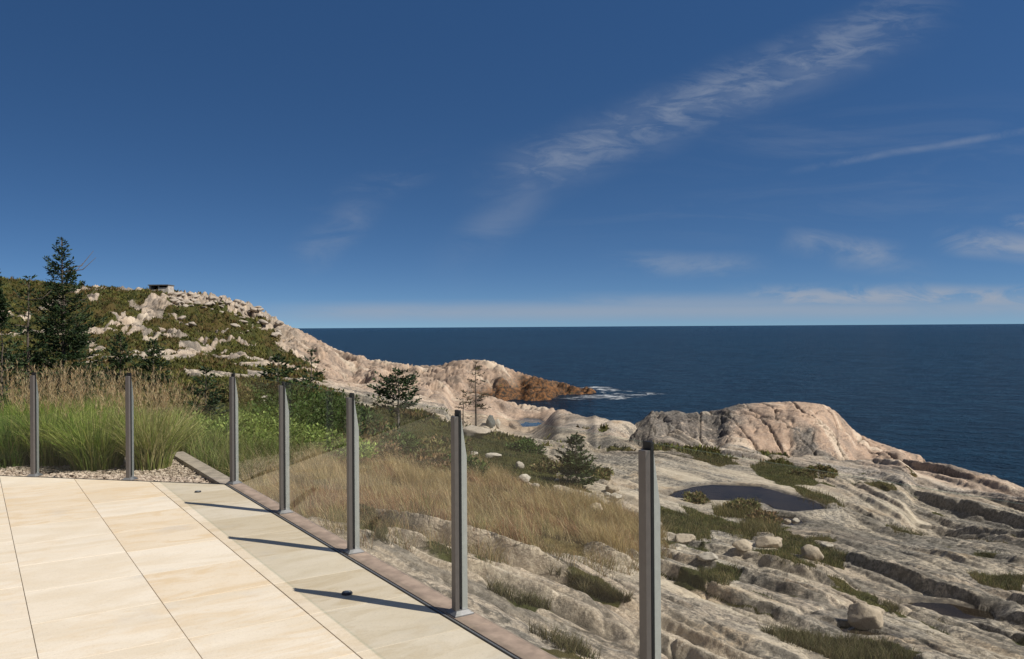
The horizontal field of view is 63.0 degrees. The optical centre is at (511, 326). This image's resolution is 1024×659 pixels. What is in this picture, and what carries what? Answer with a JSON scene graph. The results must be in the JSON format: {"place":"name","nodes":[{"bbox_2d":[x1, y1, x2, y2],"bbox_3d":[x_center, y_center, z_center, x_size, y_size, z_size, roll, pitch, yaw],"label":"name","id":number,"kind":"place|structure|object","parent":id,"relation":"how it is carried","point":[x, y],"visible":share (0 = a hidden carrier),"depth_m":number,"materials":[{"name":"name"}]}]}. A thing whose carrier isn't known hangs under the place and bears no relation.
{"place":"outdoors","nodes":[
{"label":"outdoors","id":0,"kind":"place"},
{"bbox_2d":[0,458,210,482],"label":"gravel","id":1,"kind":"structure","parent":0,"point":[176,471],"depth_m":9.36,"materials":[{"name":"grey gravel"}]},
{"bbox_2d":[0,372,68,468],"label":"grass clump","id":2,"kind":"object","parent":1,"relation":"on","point":[13,454],"visible":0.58,"depth_m":9.73,"materials":[{"name":"green plant"}]},
{"bbox_2d":[0,363,121,466],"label":"grass clump","id":3,"kind":"object","parent":1,"relation":"on","point":[47,455],"visible":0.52,"depth_m":9.82,"materials":[{"name":"green plant"}]},
{"bbox_2d":[19,366,157,471],"bbox_3d":[-4.893,1.051,9.768,1.923,1.238,1.759,0,0,0],"label":"grass clump","id":4,"kind":"object","parent":1,"relation":"on","point":[83,447],"visible":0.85,"depth_m":9.53,"materials":[{"name":"green plant"}]},
{"bbox_2d":[84,368,212,470],"bbox_3d":[-4.224,1.053,9.741,1.581,1.226,1.562,0,0,0],"label":"grass clump","id":5,"kind":"object","parent":1,"relation":"on","point":[155,448],"visible":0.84,"depth_m":9.61,"materials":[{"name":"green plant"}]},
{"bbox_2d":[0,385,343,485],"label":"green grass","id":6,"kind":"structure","parent":0,"point":[201,452],"depth_m":12.96,"materials":[{"name":"green plant"}]},
{"bbox_2d":[0,476,518,658],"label":"terrace","id":7,"kind":"structure","parent":0,"point":[104,569],"depth_m":5.02,"materials":[{"name":"tile"}]},
{"bbox_2d":[0,475,217,483],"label":"kerb strip","id":8,"kind":"object","parent":7,"relation":"on","point":[125,480],"visible":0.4,"depth_m":8.67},
{"bbox_2d":[26,372,660,658],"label":"glass railing","id":9,"kind":"object","parent":7,"relation":"on","point":[649,582],"visible":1,"depth_m":4.50,"materials":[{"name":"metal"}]},
{"bbox_2d":[341,590,352,595],"bbox_3d":[-0.960,1.546,4.867,0.064,0.017,0.064,0,0,0],"label":"deck light","id":10,"kind":"object","parent":7,"relation":"on","point":[346,592],"visible":1,"depth_m":4.85,"materials":[{"name":"black metal"}]},
{"bbox_2d":[228,483,557,658],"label":"kerb strip","id":11,"kind":"object","parent":7,"relation":"on","point":[508,641],"visible":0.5,"depth_m":4.99,"materials":[{"name":"beige stone"}]},
{"bbox_2d":[0,279,1023,658],"bbox_3d":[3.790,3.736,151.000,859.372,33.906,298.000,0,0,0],"label":"terrain","id":12,"kind":"structure","parent":0,"point":[702,619],"depth_m":22.88,"materials":[{"name":"stone"}]},
{"bbox_2d":[0,272,14,322],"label":"spruce tree","id":13,"kind":"object","parent":12,"relation":"on","point":[4,312],"visible":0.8,"depth_m":95.24,"materials":[{"name":"green plant"}]},
{"bbox_2d":[0,318,44,411],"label":"spruce tree","id":14,"kind":"object","parent":12,"relation":"on","point":[12,357],"visible":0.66,"depth_m":22.00,"materials":[{"name":"green plant"}]},
{"bbox_2d":[0,274,68,406],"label":"spruce tree","id":15,"kind":"object","parent":12,"relation":"on","point":[39,336],"visible":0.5,"depth_m":24.95,"materials":[{"name":"green plant"}]},
{"bbox_2d":[0,360,90,432],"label":"grass clump","id":16,"kind":"object","parent":12,"relation":"on","point":[15,408],"visible":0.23,"depth_m":11.55,"materials":[{"name":"green plant"}]},
{"bbox_2d":[13,237,110,403],"bbox_3d":[-13.982,-0.035,26.047,2.778,5.553,3.004,0,0,-21],"label":"spruce tree","id":17,"kind":"object","parent":12,"relation":"on","point":[76,342],"visible":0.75,"depth_m":25.77,"materials":[{"name":"green plant"}]},
{"bbox_2d":[18,361,122,431],"bbox_3d":[-6.013,1.135,11.558,1.885,1.433,1.837,0,0,0],"label":"grass clump","id":18,"kind":"object","parent":12,"relation":"on","point":[66,380],"visible":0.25,"depth_m":11.49,"materials":[{"name":"green plant"}]},
{"bbox_2d":[96,331,140,392],"bbox_3d":[-16.940,1.631,35.965,1.932,2.907,1.927,0,0,36],"label":"spruce tree","id":19,"kind":"object","parent":12,"relation":"on","point":[117,364],"visible":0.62,"depth_m":35.87,"materials":[{"name":"green plant"}]},
{"bbox_2d":[79,364,179,434],"bbox_3d":[-5.274,1.134,11.407,1.591,1.301,1.630,0,0,0],"label":"grass clump","id":20,"kind":"object","parent":12,"relation":"on","point":[139,412],"visible":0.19,"depth_m":11.34,"materials":[{"name":"green plant"}]},
{"bbox_2d":[131,338,173,392],"bbox_3d":[-15.470,1.797,35.959,1.918,2.690,2.159,0,0,0],"label":"spruce tree","id":21,"kind":"object","parent":12,"relation":"on","point":[158,363],"visible":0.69,"depth_m":35.91,"materials":[{"name":"green plant"}]},
{"bbox_2d":[148,284,173,292],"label":"lookout hut","id":22,"kind":"object","parent":12,"relation":"on","point":[165,288],"visible":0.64,"depth_m":182.38,"materials":[{"name":"concrete"}]},
{"bbox_2d":[113,382,221,414],"bbox_3d":[-8.462,1.911,20.851,2.245,1.042,2.613,0,0,32],"label":"shrub","id":23,"kind":"object","parent":12,"relation":"on","point":[193,397],"visible":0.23,"depth_m":20.57,"materials":[{"name":"green plant"}]},
{"bbox_2d":[169,298,178,302],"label":"boulder","id":24,"kind":"object","parent":12,"relation":"on","point":[173,300],"visible":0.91,"depth_m":161.96,"materials":[{"name":"stone"}]},
{"bbox_2d":[146,383,216,454],"bbox_3d":[-4.720,1.303,11.803,1.278,1.060,1.307,0,0,0],"label":"grass clump","id":25,"kind":"object","parent":12,"relation":"on","point":[188,427],"visible":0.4,"depth_m":11.77,"materials":[{"name":"green plant"}]},
{"bbox_2d":[183,299,191,303],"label":"boulder","id":26,"kind":"object","parent":12,"relation":"on","point":[186,301],"visible":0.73,"depth_m":170.70,"materials":[{"name":"stone"}]},
{"bbox_2d":[149,410,243,434],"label":"shrub","id":27,"kind":"object","parent":12,"relation":"on","point":[199,416],"visible":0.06,"depth_m":15.49,"materials":[{"name":"green plant"}]},
{"bbox_2d":[173,451,229,483],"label":"kerb","id":28,"kind":"structure","parent":12,"relation":"on","point":[206,471],"depth_m":9.36,"materials":[{"name":"beige stone"}]},
{"bbox_2d":[180,366,228,421],"bbox_3d":[-6.964,1.676,18.960,1.014,1.608,1.030,0,0,29],"label":"spruce tree","id":29,"kind":"object","parent":12,"relation":"on","point":[213,404],"visible":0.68,"depth_m":18.96,"materials":[{"name":"green plant"}]},
{"bbox_2d":[208,295,215,300],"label":"boulder","id":30,"kind":"object","parent":12,"relation":"on","point":[211,297],"visible":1,"depth_m":178.91,"materials":[{"name":"stone"}]},
{"bbox_2d":[187,412,272,448],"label":"shrub","id":31,"kind":"object","parent":12,"relation":"on","point":[240,422],"visible":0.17,"depth_m":15.04,"materials":[{"name":"green plant"}]},
{"bbox_2d":[190,378,270,410],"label":"shrub","id":32,"kind":"object","parent":12,"relation":"on","point":[244,394],"visible":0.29,"depth_m":23.61,"materials":[{"name":"green plant"}]},
{"bbox_2d":[226,381,278,400],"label":"shrub","id":33,"kind":"object","parent":12,"relation":"on","point":[259,393],"visible":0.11,"depth_m":26.71,"materials":[{"name":"green plant"}]},
{"bbox_2d":[250,307,257,312],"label":"boulder","id":34,"kind":"object","parent":12,"relation":"on","point":[253,309],"visible":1,"depth_m":187.49,"materials":[{"name":"stone"}]},
{"bbox_2d":[227,405,298,436],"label":"shrub","id":35,"kind":"object","parent":12,"relation":"on","point":[265,425],"visible":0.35,"depth_m":17.66,"materials":[{"name":"green plant"}]},
{"bbox_2d":[258,319,267,324],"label":"boulder","id":36,"kind":"object","parent":12,"relation":"on","point":[263,322],"visible":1,"depth_m":175.22,"materials":[{"name":"stone"}]},
{"bbox_2d":[245,353,309,407],"bbox_3d":[-6.735,1.758,24.017,2.157,2.091,2.059,0,0,0],"label":"spruce tree","id":37,"kind":"object","parent":12,"relation":"on","point":[263,386],"visible":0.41,"depth_m":23.94,"materials":[{"name":"green plant"}]},
{"bbox_2d":[240,379,345,436],"bbox_3d":[-5.311,2.070,20.956,2.773,1.465,3.130,0,0,0],"label":"shrub","id":38,"kind":"object","parent":12,"relation":"on","point":[299,402],"visible":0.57,"depth_m":20.85,"materials":[{"name":"green plant"}]},
{"bbox_2d":[257,417,330,448],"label":"shrub","id":39,"kind":"object","parent":12,"relation":"on","point":[311,436],"visible":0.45,"depth_m":16.98,"materials":[{"name":"green plant"}]},
{"bbox_2d":[296,349,328,398],"bbox_3d":[-6.942,2.043,28.946,1.259,2.544,1.211,0,0,0],"label":"spruce tree","id":40,"kind":"object","parent":12,"relation":"on","point":[310,380],"visible":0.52,"depth_m":28.99,"materials":[{"name":"green plant"}]},
{"bbox_2d":[293,394,378,440],"bbox_3d":[-4.806,2.314,21.364,2.559,1.313,2.308,0,0,40],"label":"shrub","id":41,"kind":"object","parent":12,"relation":"on","point":[341,416],"visible":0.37,"depth_m":21.05,"materials":[{"name":"green plant"}]},
{"bbox_2d":[293,428,380,462],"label":"shrub","id":42,"kind":"object","parent":12,"relation":"on","point":[364,447],"visible":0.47,"depth_m":16.93,"materials":[{"name":"green plant"}]},
{"bbox_2d":[328,394,385,425],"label":"shrub","id":43,"kind":"object","parent":12,"relation":"on","point":[361,406],"visible":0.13,"depth_m":23.86,"materials":[{"name":"green plant"}]},
{"bbox_2d":[337,418,403,448],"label":"shrub","id":44,"kind":"object","parent":12,"relation":"on","point":[380,428],"visible":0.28,"depth_m":21.69,"materials":[{"name":"green plant"}]},
{"bbox_2d":[360,440,402,461],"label":"shrub","id":45,"kind":"object","parent":12,"relation":"on","point":[393,449],"visible":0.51,"depth_m":19.03,"materials":[{"name":"green plant"}]},
{"bbox_2d":[366,367,421,424],"bbox_3d":[-3.499,2.426,25.058,1.708,2.512,1.884,0,0,0],"label":"windswept tree","id":46,"kind":"object","parent":12,"relation":"on","point":[395,389],"visible":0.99,"depth_m":24.82,"materials":[{"name":"green plant"}]},
{"bbox_2d":[371,423,426,455],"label":"shrub","id":47,"kind":"object","parent":12,"relation":"on","point":[408,440],"visible":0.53,"depth_m":21.71,"materials":[{"name":"green plant"}]},
{"bbox_2d":[398,436,450,457],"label":"shrub","id":48,"kind":"object","parent":12,"relation":"on","point":[435,447],"visible":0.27,"depth_m":22.46,"materials":[{"name":"green plant"}]},
{"bbox_2d":[401,448,450,471],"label":"shrub","id":49,"kind":"object","parent":12,"relation":"on","point":[443,458],"visible":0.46,"depth_m":19.95,"materials":[{"name":"green plant"}]},
{"bbox_2d":[218,427,678,580],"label":"golden grass","id":50,"kind":"structure","parent":12,"relation":"on","point":[544,508],"depth_m":12.63,"materials":[{"name":"beige plant"}]},
{"bbox_2d":[427,433,474,457],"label":"shrub","id":51,"kind":"object","parent":12,"relation":"on","point":[467,442],"visible":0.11,"depth_m":23.44,"materials":[{"name":"green plant"}]},
{"bbox_2d":[452,390,471,424],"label":"dead tree","id":52,"kind":"object","parent":12,"relation":"on","point":[463,407],"visible":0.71,"depth_m":41.98,"materials":[{"name":"grey wood"}]},
{"bbox_2d":[438,453,488,476],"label":"shrub","id":53,"kind":"object","parent":12,"relation":"on","point":[475,464],"visible":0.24,"depth_m":21.27,"materials":[{"name":"green plant"}]},
{"bbox_2d":[459,362,491,425],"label":"dead tree","id":54,"kind":"object","parent":12,"relation":"on","point":[476,396],"visible":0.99,"depth_m":40.97,"materials":[{"name":"grey wood"}]},
{"bbox_2d":[463,425,490,437],"bbox_3d":[-1.558,4.583,36.594,1.178,0.567,1.096,0,0,19],"label":"boulder","id":55,"kind":"object","parent":12,"relation":"on","point":[473,430],"visible":0.79,"depth_m":36.21,"materials":[{"name":"stone"}]},
{"bbox_2d":[486,415,494,427],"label":"boulder","id":56,"kind":"object","parent":12,"relation":"on","point":[490,421],"visible":0.92,"depth_m":69.74,"materials":[{"name":"stone"}]},
{"bbox_2d":[485,453,501,458],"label":"boulder","id":57,"kind":"object","parent":12,"relation":"on","point":[494,455],"visible":0.76,"depth_m":29.28,"materials":[{"name":"stone"}]},
{"bbox_2d":[0,276,986,476],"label":"heath","id":58,"kind":"object","parent":12,"relation":"on","point":[245,379],"visible":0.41,"depth_m":87.13,"materials":[{"name":"green plant"}]},
{"bbox_2d":[495,419,500,428],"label":"boulder","id":59,"kind":"object","parent":12,"relation":"on","point":[497,422],"visible":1,"depth_m":72.20,"materials":[{"name":"stone"}]},
{"bbox_2d":[515,461,523,468],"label":"boulder","id":60,"kind":"object","parent":12,"relation":"on","point":[518,464],"visible":0.91,"depth_m":26.72,"materials":[{"name":"stone"}]},
{"bbox_2d":[518,474,530,482],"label":"boulder","id":61,"kind":"object","parent":12,"relation":"on","point":[522,476],"visible":0.84,"depth_m":21.99,"materials":[{"name":"stone"}]},
{"bbox_2d":[504,436,545,453],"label":"shrub","id":62,"kind":"object","parent":12,"relation":"on","point":[524,444],"visible":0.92,"depth_m":33.66,"materials":[{"name":"green plant"}]},
{"bbox_2d":[518,418,543,426],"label":"blue pool","id":63,"kind":"structure","parent":12,"relation":"on","point":[526,422],"depth_m":81.23,"materials":[{"name":"blue liquid"}]},
{"bbox_2d":[525,457,586,478],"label":"shrub","id":64,"kind":"object","parent":12,"relation":"on","point":[546,465],"visible":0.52,"depth_m":26.82,"materials":[{"name":"green plant"}]},
{"bbox_2d":[554,431,602,488],"bbox_3d":[1.919,4.125,24.712,1.410,2.099,1.680,0,0,19],"label":"spruce tree","id":65,"kind":"object","parent":12,"relation":"on","point":[574,463],"visible":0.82,"depth_m":24.65,"materials":[{"name":"green plant"}]},
{"bbox_2d":[591,502,602,511],"bbox_3d":[1.871,4.042,18.659,0.371,0.244,0.293,-2,-7,23],"label":"boulder","id":66,"kind":"object","parent":12,"relation":"on","point":[595,503],"visible":0.38,"depth_m":18.57,"materials":[{"name":"beige stone"}]},
{"bbox_2d":[590,466,614,480],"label":"shrub","id":67,"kind":"object","parent":12,"relation":"on","point":[603,473],"visible":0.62,"depth_m":27.21,"materials":[{"name":"green plant"}]},
{"bbox_2d":[605,485,618,492],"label":"boulder","id":68,"kind":"object","parent":12,"relation":"on","point":[611,489],"visible":0.98,"depth_m":24.27,"materials":[{"name":"beige stone"}]},
{"bbox_2d":[609,493,621,500],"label":"boulder","id":69,"kind":"object","parent":12,"relation":"on","point":[616,494],"visible":0.7,"depth_m":23.00,"materials":[{"name":"stone"}]},
{"bbox_2d":[675,533,695,544],"bbox_3d":[3.226,3.979,15.630,0.474,0.215,0.362,3,-6,-27],"label":"boulder","id":70,"kind":"object","parent":12,"relation":"on","point":[682,538],"visible":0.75,"depth_m":15.54,"materials":[{"name":"beige stone"}]},
{"bbox_2d":[364,443,1023,658],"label":"moss","id":71,"kind":"object","parent":12,"relation":"on","point":[604,593],"visible":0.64,"depth_m":8.82,"materials":[{"name":"green plant"}]},
{"bbox_2d":[681,490,710,503],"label":"shrub","id":72,"kind":"object","parent":12,"relation":"on","point":[696,496],"visible":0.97,"depth_m":25.81,"materials":[{"name":"green plant"}]},
{"bbox_2d":[696,552,717,560],"bbox_3d":[2.965,3.487,12.720,0.344,0.128,0.272,-7,-1,25],"label":"boulder","id":73,"kind":"object","parent":12,"relation":"on","point":[707,556],"visible":1,"depth_m":12.64,"materials":[{"name":"stone"}]},
{"bbox_2d":[723,497,761,512],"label":"shrub","id":74,"kind":"object","parent":12,"relation":"on","point":[740,502],"visible":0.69,"depth_m":25.00,"materials":[{"name":"green plant"}]},
{"bbox_2d":[732,539,752,551],"bbox_3d":[4.025,3.814,14.596,0.338,0.208,0.287,0,0,23],"label":"boulder","id":75,"kind":"object","parent":12,"relation":"on","point":[744,545],"visible":1,"depth_m":14.51,"materials":[{"name":"beige stone"}]},
{"bbox_2d":[745,507,783,524],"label":"shrub","id":76,"kind":"object","parent":12,"relation":"on","point":[759,513],"visible":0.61,"depth_m":23.14,"materials":[{"name":"green plant"}]},
{"bbox_2d":[755,536,781,548],"bbox_3d":[5.133,4.311,16.704,0.502,0.282,0.398,0,0,22],"label":"boulder","id":77,"kind":"object","parent":12,"relation":"on","point":[766,542],"visible":0.91,"depth_m":16.58,"materials":[{"name":"beige stone"}]},
{"bbox_2d":[784,519,790,524],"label":"boulder","id":78,"kind":"object","parent":12,"relation":"on","point":[787,521],"visible":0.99,"depth_m":23.16,"materials":[{"name":"beige stone"}]},
{"bbox_2d":[777,515,802,524],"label":"puddle","id":79,"kind":"object","parent":12,"relation":"on","point":[789,518],"visible":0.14,"depth_m":24.08,"materials":[{"name":"grey liquid"}]},
{"bbox_2d":[801,544,823,560],"bbox_3d":[5.356,4.040,14.906,0.384,0.329,0.322,-6,1,20],"label":"boulder","id":80,"kind":"object","parent":12,"relation":"on","point":[809,552],"visible":0.9,"depth_m":14.79,"materials":[{"name":"beige stone"}]},
{"bbox_2d":[787,464,838,478],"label":"shrub","id":81,"kind":"object","parent":12,"relation":"on","point":[809,471],"visible":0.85,"depth_m":33.37,"materials":[{"name":"green plant"}]},
{"bbox_2d":[820,542,833,548],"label":"boulder","id":82,"kind":"object","parent":12,"relation":"on","point":[825,544],"visible":0.68,"depth_m":17.86,"materials":[{"name":"stone"}]},
{"bbox_2d":[838,625,878,634],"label":"puddle","id":83,"kind":"object","parent":12,"relation":"on","point":[848,628],"visible":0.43,"depth_m":9.66,"materials":[{"name":"grey liquid"}]},
{"bbox_2d":[847,603,883,630],"bbox_3d":[4.115,3.368,9.724,0.374,0.333,0.292,0,0,35],"label":"boulder","id":84,"kind":"object","parent":12,"relation":"on","point":[863,616],"visible":1,"depth_m":9.64,"materials":[{"name":"beige stone"}]},
{"bbox_2d":[908,602,993,619],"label":"puddle","id":85,"kind":"object","parent":12,"relation":"on","point":[957,611],"visible":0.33,"depth_m":12.28,"materials":[{"name":"grey liquid"}]},
{"bbox_2d":[0,0,1023,327],"label":"sky","id":86,"kind":"structure","parent":0,"point":[309,163],"materials":[{"name":"blue"}]},
{"bbox_2d":[224,406,1023,658],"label":"crevice grass","id":87,"kind":"structure","parent":0,"point":[729,461],"depth_m":27.18,"materials":[{"name":"green plant"}]},
{"bbox_2d":[298,324,1023,487],"bbox_3d":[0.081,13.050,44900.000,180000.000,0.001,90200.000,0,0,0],"label":"sea","id":88,"kind":"structure","parent":0,"point":[952,394],"depth_m":250.96,"materials":[{"name":"liquid"}]},
{"bbox_2d":[668,485,824,510],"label":"pond","id":89,"kind":"structure","parent":0,"point":[778,500],"depth_m":27.23,"materials":[{"name":"blue liquid"}]},
{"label":"gravel ground","id":90,"kind":"structure","parent":0,"visible":0},
{"bbox_2d":[0,368,15,419],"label":"grass clump","id":91,"kind":"object","parent":90,"relation":"on","point":[0,387],"visible":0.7,"depth_m":10.49,"materials":[{"name":"green plant"}]}
]}

